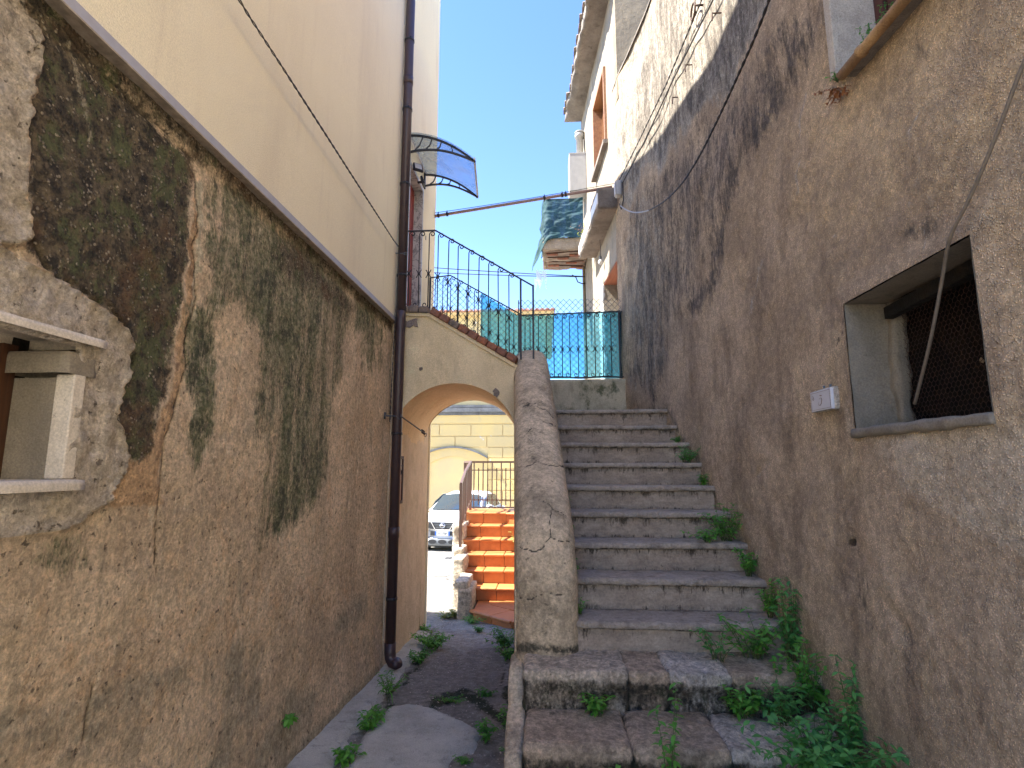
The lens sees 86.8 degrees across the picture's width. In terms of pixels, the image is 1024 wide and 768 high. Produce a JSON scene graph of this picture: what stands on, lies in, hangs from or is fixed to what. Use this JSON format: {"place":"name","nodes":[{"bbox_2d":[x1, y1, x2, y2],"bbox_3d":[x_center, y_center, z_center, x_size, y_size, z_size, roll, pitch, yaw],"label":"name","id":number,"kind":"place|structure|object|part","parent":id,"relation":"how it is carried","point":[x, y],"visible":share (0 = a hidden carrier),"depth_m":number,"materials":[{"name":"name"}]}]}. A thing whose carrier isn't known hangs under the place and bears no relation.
{"place":"outdoors","nodes":[
{"label":"outdoors","id":0,"kind":"place"},
{"bbox_2d":[334,547,513,767],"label":"ground","id":1,"kind":"structure","parent":0,"point":[439,585],"depth_m":4.57,"materials":[{"name":"concrete"}]},
{"bbox_2d":[0,0,439,767],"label":"old house","id":2,"kind":"structure","parent":1,"relation":"on","point":[198,272],"depth_m":2.26,"materials":[{"name":"beige paint"}]},
{"bbox_2d":[0,311,106,493],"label":"window","id":3,"kind":"structure","parent":2,"relation":"in","point":[38,427],"depth_m":1.63,"materials":[{"name":"grey stone"}]},
{"bbox_2d":[281,713,298,728],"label":"weed","id":4,"kind":"object","parent":2,"relation":"attached to","point":[288,719],"visible":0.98,"depth_m":2.93,"materials":[{"name":"green plant"}]},
{"bbox_2d":[238,0,393,240],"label":"twisted cable","id":5,"kind":"object","parent":2,"relation":"attached to","point":[285,72],"visible":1,"depth_m":3.10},
{"bbox_2d":[384,412,400,419],"bbox_3d":[-1.077,0.290,4.868,0.162,0.063,0.037,5,-10,-31],"label":"wall bracket","id":6,"kind":"object","parent":2,"relation":"attached to","point":[385,415],"depth_m":4.85,"materials":[{"name":"metal"}]},
{"bbox_2d":[401,416,426,436],"bbox_3d":[-0.988,0.435,5.454,0.037,0.127,1.151,0,-9,3],"label":"tension wire","id":7,"kind":"object","parent":6,"relation":"attached to","point":[422,431],"visible":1,"depth_m":5.61,"materials":[{"name":"metal"}]},
{"bbox_2d":[389,241,399,421],"bbox_3d":[-1.064,-0.492,4.878,0.045,1.653,0.263,1,-9,-9],"label":"wall cable","id":8,"kind":"object","parent":2,"relation":"attached to","point":[394,332],"depth_m":4.98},
{"bbox_2d":[384,0,414,669],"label":"downpipe","id":9,"kind":"object","parent":2,"relation":"attached to","point":[393,660],"visible":0.98,"depth_m":5.00,"materials":[{"name":"brown metal"}]},
{"bbox_2d":[400,456,403,503],"bbox_3d":[-1.080,0.917,5.179,0.061,0.455,0.316,-1,-9,4],"label":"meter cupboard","id":10,"kind":"object","parent":2,"relation":"attached to","point":[401,483],"visible":0.34,"depth_m":5.28,"materials":[{"name":"metal"}]},
{"bbox_2d":[393,158,423,344],"bbox_3d":[-1.198,-1.435,5.880,0.322,1.940,1.055,-1,-9,4],"label":"door","id":11,"kind":"structure","parent":2,"relation":"in","point":[416,192],"depth_m":6.18,"materials":[{"name":"red paint"}]},
{"bbox_2d":[413,162,422,172],"bbox_3d":[-1.018,-2.326,5.838,0.100,0.102,0.086,5,-10,-31],"label":"wall lamp","id":12,"kind":"object","parent":2,"relation":"attached to","point":[417,167],"visible":1,"depth_m":5.81,"materials":[{"name":"black metal"}]},
{"bbox_2d":[417,176,424,186],"bbox_3d":[-1.013,-2.259,6.040,0.086,0.093,0.090,1,-9,-6],"label":"wall lamp","id":13,"kind":"object","parent":2,"relation":"attached to","point":[422,181],"visible":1,"depth_m":6.02,"materials":[{"name":"black metal"}]},
{"bbox_2d":[411,134,478,197],"bbox_3d":[-0.704,-2.393,5.982,0.714,0.366,0.805,-1,-9,4],"label":"door awning","id":14,"kind":"object","parent":2,"relation":"attached to","point":[466,156],"depth_m":5.69,"materials":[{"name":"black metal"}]},
{"bbox_2d":[434,183,613,217],"bbox_3d":[0.167,-2.361,6.966,2.334,0.428,0.056,0,-9,2],"label":"drying pole","id":15,"kind":"object","parent":2,"relation":"attached to","point":[544,197],"visible":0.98,"depth_m":6.96,"materials":[{"name":"grey metal"}]},
{"bbox_2d":[330,742,366,767],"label":"weed","id":16,"kind":"object","parent":1,"relation":"on","point":[343,756],"visible":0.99,"depth_m":3.03,"materials":[{"name":"green plant"}]},
{"bbox_2d":[286,630,429,767],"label":"gutter strip","id":17,"kind":"object","parent":1,"relation":"on","point":[338,730],"visible":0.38,"depth_m":3.54,"materials":[{"name":"concrete"}]},
{"bbox_2d":[356,707,384,731],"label":"weed","id":18,"kind":"object","parent":1,"relation":"on","point":[368,723],"visible":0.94,"depth_m":3.45,"materials":[{"name":"green plant"}]},
{"bbox_2d":[362,704,390,721],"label":"weed","id":19,"kind":"object","parent":1,"relation":"on","point":[381,713],"visible":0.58,"depth_m":3.59,"materials":[{"name":"green plant"}]},
{"bbox_2d":[378,670,396,704],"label":"grass plant","id":20,"kind":"object","parent":1,"relation":"on","point":[385,687],"depth_m":3.95,"materials":[{"name":"green plant"}]},
{"bbox_2d":[376,670,408,693],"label":"weed","id":21,"kind":"object","parent":1,"relation":"on","point":[391,687],"visible":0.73,"depth_m":4.13,"materials":[{"name":"green plant"}]},
{"bbox_2d":[350,704,479,767],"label":"concrete patch","id":22,"kind":"object","parent":1,"relation":"on","point":[410,736],"visible":0.86,"depth_m":3.27,"materials":[{"name":"grey concrete"}]},
{"bbox_2d":[407,646,433,663],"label":"weed","id":23,"kind":"object","parent":1,"relation":"on","point":[420,658],"visible":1,"depth_m":4.91,"materials":[{"name":"green plant"}]},
{"bbox_2d":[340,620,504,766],"bbox_3d":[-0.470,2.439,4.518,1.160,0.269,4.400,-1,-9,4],"label":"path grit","id":24,"kind":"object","parent":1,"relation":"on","point":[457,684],"visible":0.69,"depth_m":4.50,"materials":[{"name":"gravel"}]},
{"bbox_2d":[420,623,430,630],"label":"weed","id":25,"kind":"object","parent":1,"relation":"on","point":[422,628],"visible":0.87,"depth_m":6.04,"materials":[{"name":"green plant"}]},
{"bbox_2d":[409,628,453,649],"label":"weed","id":26,"kind":"object","parent":1,"relation":"on","point":[436,642],"visible":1,"depth_m":5.39,"materials":[{"name":"green plant"}]},
{"bbox_2d":[432,610,456,618],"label":"weed","id":27,"kind":"object","parent":1,"relation":"on","point":[444,616],"visible":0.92,"depth_m":6.75,"materials":[{"name":"green plant"}]},
{"bbox_2d":[430,692,466,703],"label":"weed","id":28,"kind":"object","parent":1,"relation":"on","point":[458,701],"visible":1,"depth_m":3.95,"materials":[{"name":"green plant"}]},
{"bbox_2d":[444,607,456,617],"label":"weed","id":29,"kind":"object","parent":1,"relation":"on","point":[453,611],"visible":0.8,"depth_m":6.78,"materials":[{"name":"yellow plant"}]},
{"bbox_2d":[452,754,472,764],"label":"weed","id":30,"kind":"object","parent":1,"relation":"on","point":[462,760],"visible":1,"depth_m":3.03,"materials":[{"name":"green plant"}]},
{"bbox_2d":[428,490,504,548],"bbox_3d":[-1.521,4.417,17.860,2.395,1.762,4.545,-2,-9,12],"label":"parked car","id":31,"kind":"object","parent":1,"relation":"on","point":[443,516],"visible":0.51,"depth_m":16.09,"materials":[{"name":"white paint"}]},
{"bbox_3d":[-2.302,3.896,18.247,0.153,0.425,1.853,-2,-9,12],"label":"side window","id":32,"kind":"part","parent":31,"relation":"part of","materials":[{"name":"white"}]},
{"bbox_3d":[-0.685,3.841,17.889,0.153,0.425,1.853,-2,-9,12],"label":"side window","id":33,"kind":"part","parent":31,"relation":"part of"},
{"bbox_2d":[460,615,486,623],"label":"weed","id":34,"kind":"object","parent":1,"relation":"on","point":[471,620],"visible":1,"depth_m":6.48,"materials":[{"name":"green plant"}]},
{"bbox_2d":[472,625,485,632],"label":"weed","id":35,"kind":"object","parent":1,"relation":"on","point":[477,629],"visible":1,"depth_m":6.06,"materials":[{"name":"green plant"}]},
{"bbox_2d":[451,508,513,628],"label":"terracotta stairs","id":36,"kind":"structure","parent":1,"relation":"on","point":[482,581],"depth_m":7.56,"materials":[{"name":"tile"}]},
{"bbox_2d":[458,461,513,546],"bbox_3d":[-0.009,1.930,8.853,1.860,1.350,1.891,-1,-9,4],"label":"brown railing","id":37,"kind":"object","parent":36,"relation":"on","point":[465,494],"visible":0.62,"depth_m":9.27,"materials":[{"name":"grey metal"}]},
{"bbox_2d":[474,717,498,742],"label":"weed","id":38,"kind":"object","parent":1,"relation":"on","point":[484,731],"visible":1,"depth_m":3.32,"materials":[{"name":"green plant"}]},
{"bbox_2d":[475,685,497,696],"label":"weed","id":39,"kind":"object","parent":1,"relation":"on","point":[485,693],"visible":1,"depth_m":4.07,"materials":[{"name":"green plant"}]},
{"bbox_2d":[429,308,554,511],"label":"yellow building","id":40,"kind":"structure","parent":1,"relation":"on","point":[461,432],"depth_m":22.00,"materials":[{"name":"yellow paint"}]},
{"bbox_2d":[484,626,513,647],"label":"weed","id":41,"kind":"object","parent":1,"relation":"on","point":[505,639],"visible":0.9,"depth_m":5.41,"materials":[{"name":"green plant"}]},
{"bbox_2d":[495,704,507,728],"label":"weed","id":42,"kind":"object","parent":1,"relation":"on","point":[504,719],"visible":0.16,"depth_m":3.46,"materials":[{"name":"green plant"}]},
{"bbox_2d":[494,643,513,660],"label":"weed","id":43,"kind":"object","parent":1,"relation":"on","point":[506,653],"visible":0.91,"depth_m":5.03,"materials":[{"name":"green plant"}]},
{"bbox_2d":[402,305,626,443],"bbox_3d":[0.294,1.217,5.539,2.728,3.774,1.517,-1,-9,4],"label":"arched flight","id":44,"kind":"object","parent":1,"relation":"on","point":[448,361],"visible":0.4,"depth_m":5.13,"materials":[{"name":"beige paint"}]},
{"bbox_2d":[406,230,533,359],"bbox_3d":[-0.454,-0.850,5.218,1.332,1.361,0.020,-1,-9,4],"label":"iron railing","id":45,"kind":"object","parent":44,"relation":"on","point":[457,286],"visible":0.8,"depth_m":5.22,"materials":[{"name":"metal"}]},
{"bbox_2d":[429,275,519,353],"bbox_3d":[-0.453,-0.659,6.516,1.115,1.378,0.020,-1,-9,4],"label":"iron railing","id":46,"kind":"object","parent":44,"relation":"on","point":[450,306],"visible":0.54,"depth_m":6.56,"materials":[{"name":"metal"}]},
{"bbox_2d":[522,311,623,377],"bbox_3d":[0.710,-0.468,6.443,1.223,0.802,0.021,-1,-9,4],"label":"iron railing","id":47,"kind":"object","parent":44,"relation":"on","point":[578,347],"visible":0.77,"depth_m":6.44,"materials":[{"name":"teal metal"}]},
{"bbox_2d":[431,280,622,374],"bbox_3d":[0.157,-0.677,6.543,2.308,1.248,0.013,-1,-9,4],"label":"chain link fence","id":48,"kind":"object","parent":47,"relation":"attached to","point":[543,328],"visible":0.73,"depth_m":6.52,"materials":[{"name":"metal"}]},
{"bbox_2d":[480,293,622,378],"bbox_3d":[0.468,-0.594,6.544,1.710,1.099,0.058,-1,-9,4],"label":"shade net","id":49,"kind":"object","parent":48,"relation":"attached to","point":[614,337],"visible":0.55,"depth_m":6.54,"materials":[{"name":"teal plastic"}]},
{"bbox_2d":[503,350,578,767],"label":"stair parapet","id":50,"kind":"structure","parent":1,"relation":"on","point":[545,596],"depth_m":3.05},
{"bbox_2d":[542,0,648,378],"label":"house","id":51,"kind":"structure","parent":1,"relation":"on","point":[607,30],"depth_m":7.85,"materials":[{"name":"paint"}]},
{"bbox_2d":[434,267,571,275],"bbox_3d":[-0.740,-2.022,9.531,3.926,0.373,0.014,-1,-9,4],"label":"street cable","id":52,"kind":"object","parent":51,"relation":"attached to","point":[503,272],"visible":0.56,"depth_m":9.48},
{"bbox_2d":[434,272,584,276],"bbox_3d":[-0.713,-1.958,9.519,3.968,0.261,0.014,-1,-9,4],"label":"street cable","id":53,"kind":"object","parent":51,"relation":"attached to","point":[512,275],"visible":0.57,"depth_m":9.46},
{"bbox_2d":[532,197,583,289],"bbox_3d":[0.623,-2.253,9.024,0.614,1.558,1.128,6,-10,-33],"label":"shade tarp","id":54,"kind":"object","parent":51,"relation":"attached to","point":[560,217],"visible":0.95,"depth_m":8.82,"materials":[{"name":"teal fabric"}]},
{"bbox_2d":[568,130,586,200],"bbox_3d":[1.148,-3.877,9.591,0.301,1.181,0.405,-1,-9,4],"label":"boiler cabinet","id":55,"kind":"object","parent":51,"relation":"attached to","point":[577,177],"visible":0.88,"depth_m":9.38,"materials":[{"name":"white metal"}]},
{"bbox_2d":[591,66,607,181],"bbox_3d":[1.388,-3.802,7.979,0.387,1.199,1.038,-1,-9,4],"label":"shuttered window","id":56,"kind":"structure","parent":51,"relation":"in","point":[599,110],"depth_m":8.26,"materials":[{"name":"orange wood"}]},
{"bbox_2d":[598,244,602,264],"bbox_3d":[1.259,-1.868,7.660,0.094,0.389,0.068,-1,-9,4],"label":"hanging bulb","id":57,"kind":"object","parent":51,"relation":"hanging from","point":[600,262],"visible":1,"depth_m":7.63,"materials":[{"name":"white glass"}]},
{"bbox_2d":[598,260,619,378],"bbox_3d":[1.563,-0.467,7.220,0.684,2.112,1.201,-1,-9,4],"label":"doorway","id":58,"kind":"structure","parent":51,"relation":"in","point":[608,290],"depth_m":7.67,"materials":[{"name":"white paint"}]},
{"bbox_2d":[522,409,860,767],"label":"stone stairs","id":59,"kind":"structure","parent":1,"relation":"on","point":[637,665],"depth_m":2.94,"materials":[{"name":"grey stone"}]},
{"bbox_2d":[578,597,588,614],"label":"weed","id":60,"kind":"object","parent":59,"relation":"on","point":[580,609],"visible":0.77,"depth_m":3.07,"materials":[{"name":"green plant"}]},
{"bbox_2d":[577,692,615,717],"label":"weed","id":61,"kind":"object","parent":59,"relation":"on","point":[594,706],"visible":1,"depth_m":2.57,"materials":[{"name":"green plant"}]},
{"bbox_2d":[648,682,683,767],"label":"tall weed","id":62,"kind":"object","parent":59,"relation":"on","point":[672,745],"visible":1,"depth_m":2.21,"materials":[{"name":"green plant"}]},
{"bbox_2d":[555,484,782,738],"bbox_3d":[0.852,1.164,3.297,1.205,1.036,1.811,-1,-9,4],"label":"step grit","id":63,"kind":"object","parent":59,"relation":"on","point":[683,614],"visible":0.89,"depth_m":3.03,"materials":[{"name":"grey gravel"}]},
{"bbox_2d":[670,436,680,442],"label":"weed","id":64,"kind":"object","parent":59,"relation":"on","point":[677,439],"visible":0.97,"depth_m":4.65,"materials":[{"name":"green plant"}]},
{"bbox_2d":[675,444,698,462],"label":"weed","id":65,"kind":"object","parent":59,"relation":"on","point":[687,457],"visible":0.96,"depth_m":4.34,"materials":[{"name":"green plant"}]},
{"bbox_2d":[697,474,709,485],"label":"weed","id":66,"kind":"object","parent":59,"relation":"on","point":[701,478],"visible":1,"depth_m":4.09,"materials":[{"name":"green plant"}]},
{"bbox_2d":[679,527,730,542],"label":"weed","id":67,"kind":"object","parent":59,"relation":"on","point":[707,538],"visible":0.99,"depth_m":3.48,"materials":[{"name":"green plant"}]},
{"bbox_2d":[689,625,745,662],"bbox_3d":[1.056,1.330,2.770,0.270,0.169,0.159,-4,-10,25],"label":"weed","id":68,"kind":"object","parent":59,"relation":"on","point":[717,650],"visible":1,"depth_m":2.77,"materials":[{"name":"green plant"}]},
{"bbox_2d":[697,503,743,540],"bbox_3d":[1.413,0.906,3.562,0.382,0.246,0.264,-3,-9,17],"label":"weed","id":69,"kind":"object","parent":59,"relation":"on","point":[728,532],"visible":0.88,"depth_m":3.54,"materials":[{"name":"green plant"}]},
{"bbox_2d":[720,684,768,721],"bbox_3d":[1.092,1.496,2.536,0.238,0.143,0.166,-1,-9,4],"label":"weed","id":70,"kind":"object","parent":59,"relation":"on","point":[737,707],"visible":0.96,"depth_m":2.52,"materials":[{"name":"green plant"}]},
{"bbox_2d":[731,547,757,576],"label":"weed","id":71,"kind":"object","parent":59,"relation":"on","point":[747,564],"visible":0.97,"depth_m":3.26,"materials":[{"name":"green plant"}]},
{"bbox_2d":[715,607,791,658],"bbox_3d":[1.247,1.309,2.833,0.403,0.231,0.348,9,-12,-44],"label":"weed","id":72,"kind":"object","parent":59,"relation":"on","point":[757,650],"visible":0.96,"depth_m":2.80,"materials":[{"name":"green plant"}]},
{"bbox_2d":[754,578,778,617],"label":"weed","id":73,"kind":"object","parent":59,"relation":"on","point":[768,601],"visible":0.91,"depth_m":3.01,"materials":[{"name":"green plant"}]},
{"bbox_2d":[740,663,820,725],"bbox_3d":[1.247,1.452,2.511,0.366,0.221,0.295,-1,-9,4],"label":"weed","id":74,"kind":"object","parent":59,"relation":"on","point":[785,710],"visible":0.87,"depth_m":2.49,"materials":[{"name":"green plant"}]},
{"bbox_2d":[768,577,801,661],"bbox_3d":[1.443,1.215,2.784,0.232,0.400,0.196,-1,-9,4],"label":"weed","id":75,"kind":"object","parent":59,"relation":"on","point":[787,639],"visible":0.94,"depth_m":2.76,"materials":[{"name":"green plant"}]},
{"bbox_2d":[768,637,829,711],"bbox_3d":[1.405,1.367,2.562,0.328,0.323,0.262,-1,-9,4],"label":"weed","id":76,"kind":"object","parent":59,"relation":"on","point":[822,696],"visible":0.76,"depth_m":2.53,"materials":[{"name":"green plant"}]},
{"bbox_2d":[735,700,908,767],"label":"weed","id":77,"kind":"object","parent":59,"relation":"on","point":[814,752],"visible":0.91,"depth_m":2.17,"materials":[{"name":"green plant"}]},
{"bbox_2d":[828,654,863,755],"bbox_3d":[1.407,1.345,2.267,0.145,0.396,0.120,-1,-9,4],"label":"weed","id":78,"kind":"object","parent":59,"relation":"on","point":[848,719],"visible":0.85,"depth_m":2.26,"materials":[{"name":"green plant"}]},
{"bbox_2d":[802,736,904,767],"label":"weed","id":79,"kind":"object","parent":59,"relation":"on","point":[843,755],"visible":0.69,"depth_m":2.07,"materials":[{"name":"green plant"}]},
{"bbox_2d":[611,0,1023,767],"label":"rendered house","id":80,"kind":"structure","parent":1,"relation":"on","point":[781,254],"depth_m":2.33,"materials":[{"name":"beige paint"}]},
{"bbox_2d":[614,180,621,197],"bbox_3d":[1.279,-2.351,6.540,0.082,0.190,0.100,-1,-9,4],"label":"junction box","id":81,"kind":"object","parent":80,"relation":"attached to","point":[617,188],"visible":1,"depth_m":6.50,"materials":[{"name":"grey plastic"}]},
{"bbox_2d":[619,0,701,178],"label":"clipped cable","id":82,"kind":"object","parent":80,"relation":"attached to","point":[665,84],"visible":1,"depth_m":5.06,"materials":[{"name":"grey rubber"}]},
{"bbox_2d":[619,0,713,209],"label":"clipped cable","id":83,"kind":"object","parent":80,"relation":"attached to","point":[666,94],"visible":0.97,"depth_m":5.01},
{"bbox_2d":[620,0,770,212],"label":"hanging cable","id":84,"kind":"object","parent":80,"relation":"attached to","point":[743,63],"visible":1,"depth_m":3.31,"materials":[{"name":"black rubber"}]},
{"bbox_2d":[690,1,702,20],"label":"iron ring","id":85,"kind":"object","parent":80,"relation":"attached to","point":[694,4],"visible":0.98,"depth_m":4.35,"materials":[{"name":"metal"}]},
{"bbox_2d":[711,12,721,20],"bbox_3d":[1.472,-2.642,3.894,0.081,0.066,0.011,-1,-9,4],"label":"wall nail","id":86,"kind":"object","parent":80,"relation":"attached to","point":[714,13],"depth_m":3.89,"materials":[{"name":"metal"}]},
{"bbox_2d":[810,384,839,412],"bbox_3d":[1.461,0.066,2.513,0.062,0.121,0.201,-1,-9,4],"label":"utility meter box","id":87,"kind":"object","parent":80,"relation":"attached to","point":[825,399],"visible":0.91,"depth_m":2.47,"materials":[{"name":"plastic"}]},
{"bbox_2d":[825,71,838,81],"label":"sill plant","id":88,"kind":"object","parent":80,"relation":"attached to","point":[836,79],"visible":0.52,"depth_m":2.38,"materials":[{"name":"green plant"}]},
{"bbox_2d":[814,85,850,105],"bbox_3d":[1.409,-1.269,2.359,0.143,0.075,0.128,7,-11,-39],"label":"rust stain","id":89,"kind":"object","parent":80,"relation":"attached to","point":[835,93],"visible":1,"depth_m":2.37,"materials":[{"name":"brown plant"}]},
{"bbox_2d":[856,23,871,42],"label":"sill plant","id":90,"kind":"object","parent":80,"relation":"on","point":[868,29],"visible":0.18,"depth_m":2.29,"materials":[{"name":"green plant"}]},
{"bbox_2d":[823,0,922,80],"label":"window","id":91,"kind":"structure","parent":80,"relation":"in","point":[847,56],"depth_m":2.38,"materials":[{"name":"paint"}]},
{"bbox_2d":[875,2,892,22],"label":"sill plant","id":92,"kind":"object","parent":80,"relation":"on","point":[891,4],"visible":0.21,"depth_m":2.19,"materials":[{"name":"green plant"}]},
{"bbox_2d":[913,58,1023,404],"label":"beige cable","id":93,"kind":"object","parent":80,"relation":"attached to","point":[990,148],"visible":1,"depth_m":1.64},
{"bbox_2d":[434,0,584,379],"label":"sky","id":94,"kind":"structure","parent":0,"point":[505,66],"materials":[{"name":"blue"}]}
]}

